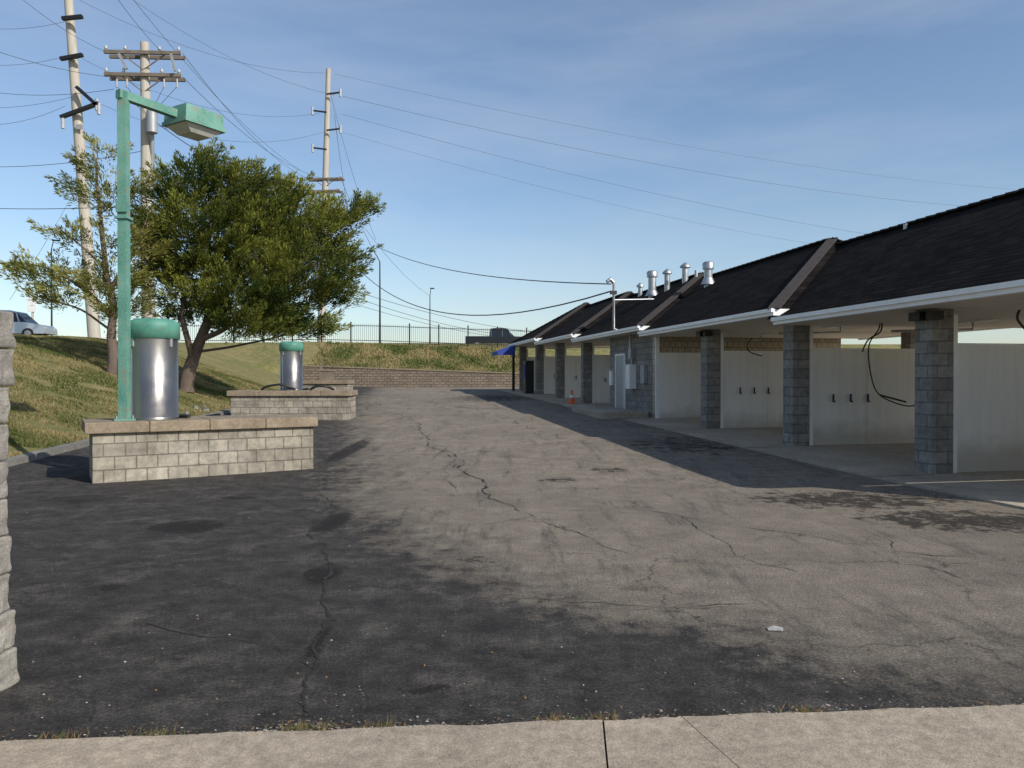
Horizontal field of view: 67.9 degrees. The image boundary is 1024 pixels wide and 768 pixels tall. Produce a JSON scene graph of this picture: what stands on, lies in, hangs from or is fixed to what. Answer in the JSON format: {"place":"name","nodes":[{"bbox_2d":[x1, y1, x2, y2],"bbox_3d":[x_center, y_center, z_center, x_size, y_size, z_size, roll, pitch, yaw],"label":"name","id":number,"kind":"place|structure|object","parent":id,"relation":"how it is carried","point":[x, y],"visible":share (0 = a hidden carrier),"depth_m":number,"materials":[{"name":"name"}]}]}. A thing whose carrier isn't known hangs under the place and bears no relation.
{"place":"outdoors","nodes":[
{"label":"outdoors","id":0,"kind":"place"},
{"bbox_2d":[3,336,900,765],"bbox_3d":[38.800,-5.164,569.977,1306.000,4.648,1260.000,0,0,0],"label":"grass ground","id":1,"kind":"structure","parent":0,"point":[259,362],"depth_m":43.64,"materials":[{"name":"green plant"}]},
{"bbox_2d":[0,310,57,335],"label":"parked car","id":2,"kind":"object","parent":1,"relation":"on","point":[25,323],"visible":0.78,"depth_m":45.38,"materials":[{"name":"silver metal"}]},
{"bbox_2d":[27,298,36,318],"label":"sign post","id":3,"kind":"object","parent":1,"relation":"on","point":[32,309],"visible":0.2,"depth_m":49.86,"materials":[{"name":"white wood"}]},
{"bbox_2d":[51,239,59,335],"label":"street lamp","id":4,"kind":"object","parent":1,"relation":"on","point":[51,281],"visible":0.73,"depth_m":49.92,"materials":[{"name":"black metal"}]},
{"bbox_2d":[59,0,100,337],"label":"utility pole","id":5,"kind":"object","parent":1,"relation":"on","point":[69,18],"visible":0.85,"depth_m":47.61,"materials":[{"name":"brown wood"}]},
{"bbox_2d":[0,0,1013,336],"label":"overhead wires","id":6,"kind":"object","parent":5,"relation":"attached to","point":[342,174],"visible":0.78,"depth_m":51.09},
{"bbox_2d":[0,130,178,374],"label":"tree","id":7,"kind":"object","parent":1,"relation":"on","point":[108,287],"visible":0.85,"depth_m":26.29,"materials":[{"name":"green plant"}]},
{"bbox_2d":[5,408,230,466],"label":"concrete kerb","id":8,"kind":"structure","parent":1,"relation":"on","point":[34,455],"depth_m":15.08,"materials":[{"name":"grey concrete"}]},
{"bbox_2d":[0,334,276,456],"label":"grass turf","id":9,"kind":"object","parent":1,"relation":"on","point":[85,342],"depth_m":23.52,"materials":[{"name":"green plant"}]},
{"bbox_2d":[103,41,185,317],"bbox_3d":[-17.326,-8.975,35.859,3.539,14.263,1.337,0,0,0],"label":"utility pole","id":10,"kind":"object","parent":1,"relation":"on","point":[145,55],"visible":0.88,"depth_m":35.68,"materials":[{"name":"brown wood"}]},
{"bbox_2d":[183,405,218,414],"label":"landscape rocks","id":11,"kind":"object","parent":1,"relation":"on","point":[196,407],"visible":0.32,"depth_m":25.58,"materials":[{"name":"stone"}]},
{"bbox_2d":[130,137,386,392],"bbox_3d":[-9.510,-4.490,28.175,9.821,9.642,5.405,0,0,0],"label":"juniper tree","id":12,"kind":"object","parent":1,"relation":"on","point":[247,207],"visible":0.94,"depth_m":27.52,"materials":[{"name":"green plant"}]},
{"bbox_2d":[307,68,344,341],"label":"utility pole","id":13,"kind":"object","parent":1,"relation":"on","point":[325,175],"visible":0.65,"depth_m":65.62,"materials":[{"name":"brown wood"}]},
{"bbox_2d":[178,322,534,348],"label":"metal fence","id":14,"kind":"object","parent":1,"relation":"on","point":[403,341],"visible":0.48,"depth_m":62.26,"materials":[{"name":"black metal"}]},
{"bbox_2d":[371,250,380,321],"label":"street lamp","id":15,"kind":"object","parent":1,"relation":"on","point":[379,290],"visible":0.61,"depth_m":63.89,"materials":[{"name":"black metal"}]},
{"bbox_2d":[303,365,518,386],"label":"retaining wall","id":16,"kind":"structure","parent":1,"relation":"on","point":[377,377],"depth_m":55.00,"materials":[{"name":"brick"}]},
{"bbox_2d":[306,341,518,372],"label":"grass bank turf","id":17,"kind":"object","parent":1,"relation":"on","point":[404,352],"depth_m":58.41,"materials":[{"name":"green plant"}]},
{"bbox_2d":[429,288,433,341],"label":"street lamp","id":18,"kind":"object","parent":1,"relation":"on","point":[429,319],"visible":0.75,"depth_m":89.90,"materials":[{"name":"black metal"}]},
{"bbox_2d":[465,328,519,342],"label":"parked pickup truck","id":19,"kind":"object","parent":1,"relation":"on","point":[506,337],"visible":0.45,"depth_m":65.61,"materials":[{"name":"paint"}]},
{"bbox_2d":[0,387,1023,740],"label":"asphalt parking lot","id":20,"kind":"structure","parent":1,"relation":"on","point":[106,573],"depth_m":5.92,"materials":[{"name":"grey asphalt"}]},
{"bbox_2d":[0,311,19,691],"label":"stone block wall","id":21,"kind":"structure","parent":20,"relation":"on","point":[9,676],"depth_m":3.94,"materials":[{"name":"grey stone"}]},
{"bbox_2d":[82,414,317,483],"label":"vacuum island","id":22,"kind":"structure","parent":20,"relation":"on","point":[142,450],"depth_m":12.21,"materials":[{"name":"stone"}]},
{"bbox_2d":[131,318,190,419],"bbox_3d":[-5.861,-0.247,12.457,0.897,1.638,0.852,0,1,41],"label":"vacuum cleaner station","id":23,"kind":"object","parent":22,"relation":"on","point":[154,371],"visible":0.92,"depth_m":12.08,"materials":[{"name":"silver metal"}]},
{"bbox_2d":[114,89,225,420],"bbox_3d":[-5.739,-2.050,12.616,0.640,5.240,1.885,0,1,31],"label":"parking lot lamp","id":24,"kind":"object","parent":22,"relation":"on","point":[191,121],"visible":0.99,"depth_m":11.95,"materials":[{"name":"teal metal"}]},
{"bbox_2d":[227,390,357,419],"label":"vacuum island","id":25,"kind":"structure","parent":20,"relation":"on","point":[330,404],"depth_m":24.00,"materials":[{"name":"stone"}]},
{"bbox_2d":[279,341,308,389],"bbox_3d":[-7.184,-0.591,24.759,0.876,1.590,0.838,0,1,41],"label":"vacuum cleaner station","id":26,"kind":"object","parent":25,"relation":"on","point":[291,363],"visible":0.98,"depth_m":24.39,"materials":[{"name":"silver metal"}]},
{"bbox_2d":[261,383,333,390],"bbox_3d":[-6.851,0.097,24.246,2.340,0.226,0.349,0,0,5],"label":"vacuum hose","id":27,"kind":"object","parent":25,"relation":"on","point":[293,388],"visible":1,"depth_m":24.17,"materials":[{"name":"black rubber"}]},
{"bbox_2d":[303,380,353,389],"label":"vacuum island","id":28,"kind":"structure","parent":20,"relation":"on","point":[341,384],"depth_m":37.50,"materials":[{"name":"stone"}]},
{"bbox_2d":[318,363,335,380],"bbox_3d":[-9.275,-0.601,38.101,0.850,0.900,0.480,0,0,-11],"label":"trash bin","id":29,"kind":"object","parent":28,"relation":"on","point":[326,375],"visible":0.95,"depth_m":37.89,"materials":[{"name":"beige wood"}]},
{"bbox_2d":[492,345,533,393],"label":"awning and cabinet","id":30,"kind":"object","parent":20,"relation":"on","point":[528,377],"visible":0.85,"depth_m":43.39,"materials":[{"name":"blue fabric"}]},
{"bbox_2d":[3,447,1023,739],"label":"ground debris","id":31,"kind":"object","parent":20,"relation":"on","point":[387,723],"visible":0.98,"depth_m":3.51,"materials":[{"name":"green plant"}]},
{"bbox_2d":[144,398,1006,713],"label":"asphalt cracks","id":32,"kind":"object","parent":20,"relation":"on","point":[328,614],"visible":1,"depth_m":5.76,"materials":[{"name":"black asphalt"}]},
{"bbox_2d":[609,348,646,408],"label":"service boxes and door","id":33,"kind":"object","parent":20,"relation":"on","point":[625,376],"visible":0.91,"depth_m":27.39,"materials":[{"name":"grey metal"}]},
{"bbox_2d":[562,403,648,418],"bbox_3d":[3.013,0.999,28.347,1.600,0.300,7.500,0,0,-10],"label":"concrete step","id":34,"kind":"object","parent":1,"relation":"on","point":[600,412],"visible":0.81,"depth_m":25.30,"materials":[{"name":"grey concrete"}]},
{"bbox_2d":[567,390,576,403],"bbox_3d":[2.504,0.532,31.757,0.340,0.580,0.340,0,0,-17],"label":"traffic cone","id":35,"kind":"object","parent":34,"relation":"on","point":[571,400],"visible":1,"depth_m":31.68,"materials":[{"name":"orange plastic"}]},
{"bbox_2d":[519,309,953,473],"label":"block piers","id":36,"kind":"structure","parent":1,"relation":"on","point":[931,342],"depth_m":16.46,"materials":[{"name":"grey concrete"}]},
{"bbox_2d":[576,310,943,401],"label":"wall hooks and lamps","id":37,"kind":"object","parent":36,"relation":"attached to","point":[927,315],"visible":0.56,"depth_m":12.43,"materials":[{"name":"black metal"}]},
{"bbox_2d":[508,279,1023,347],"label":"fascia and soffit","id":38,"kind":"structure","parent":36,"relation":"on","point":[1004,301],"depth_m":15.44,"materials":[{"name":"white paint"}]},
{"bbox_2d":[507,188,1023,344],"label":"roof caps","id":39,"kind":"object","parent":38,"relation":"on","point":[787,292],"visible":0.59,"depth_m":20.07,"materials":[{"name":"metal"}]},
{"bbox_2d":[511,192,1023,343],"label":"roof","id":40,"kind":"structure","parent":38,"relation":"on","point":[979,245],"depth_m":15.97,"materials":[{"name":"black"}]},
{"bbox_2d":[606,277,653,348],"bbox_3d":[4.168,-2.468,26.553,1.933,2.475,0.269,0,0,-21],"label":"service mast","id":41,"kind":"object","parent":40,"relation":"attached to","point":[613,292],"visible":0.91,"depth_m":26.30,"materials":[{"name":"grey metal"}]},
{"bbox_2d":[636,224,907,297],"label":"roof vents","id":42,"kind":"object","parent":40,"relation":"on","point":[707,268],"visible":0.77,"depth_m":29.95,"materials":[{"name":"silver metal"}]},
{"bbox_2d":[546,310,1023,406],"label":"wash hoses","id":43,"kind":"object","parent":38,"relation":"attached to","point":[961,329],"visible":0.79,"depth_m":15.67,"materials":[{"name":"black rubber"}]},
{"bbox_2d":[653,337,840,417],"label":"tile wall","id":44,"kind":"structure","parent":1,"relation":"on","point":[679,344],"depth_m":24.95,"materials":[{"name":"beige tile"}]},
{"bbox_2d":[500,390,1023,508],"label":"concrete apron","id":45,"kind":"object","parent":1,"relation":"on","point":[893,462],"visible":0.22,"depth_m":14.34,"materials":[{"name":"grey concrete"}]},
{"bbox_2d":[527,315,1023,472],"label":"white partitions","id":46,"kind":"object","parent":1,"relation":"on","point":[988,406],"visible":0.56,"depth_m":16.82,"materials":[{"name":"paint"}]},
{"bbox_2d":[0,704,1023,767],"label":"concrete pavement","id":47,"kind":"structure","parent":0,"point":[988,736],"depth_m":3.28,"materials":[{"name":"beige concrete"}]},
{"bbox_2d":[0,0,1023,343],"label":"sky","id":48,"kind":"structure","parent":0,"point":[932,91],"materials":[{"name":"blue"}]}
]}

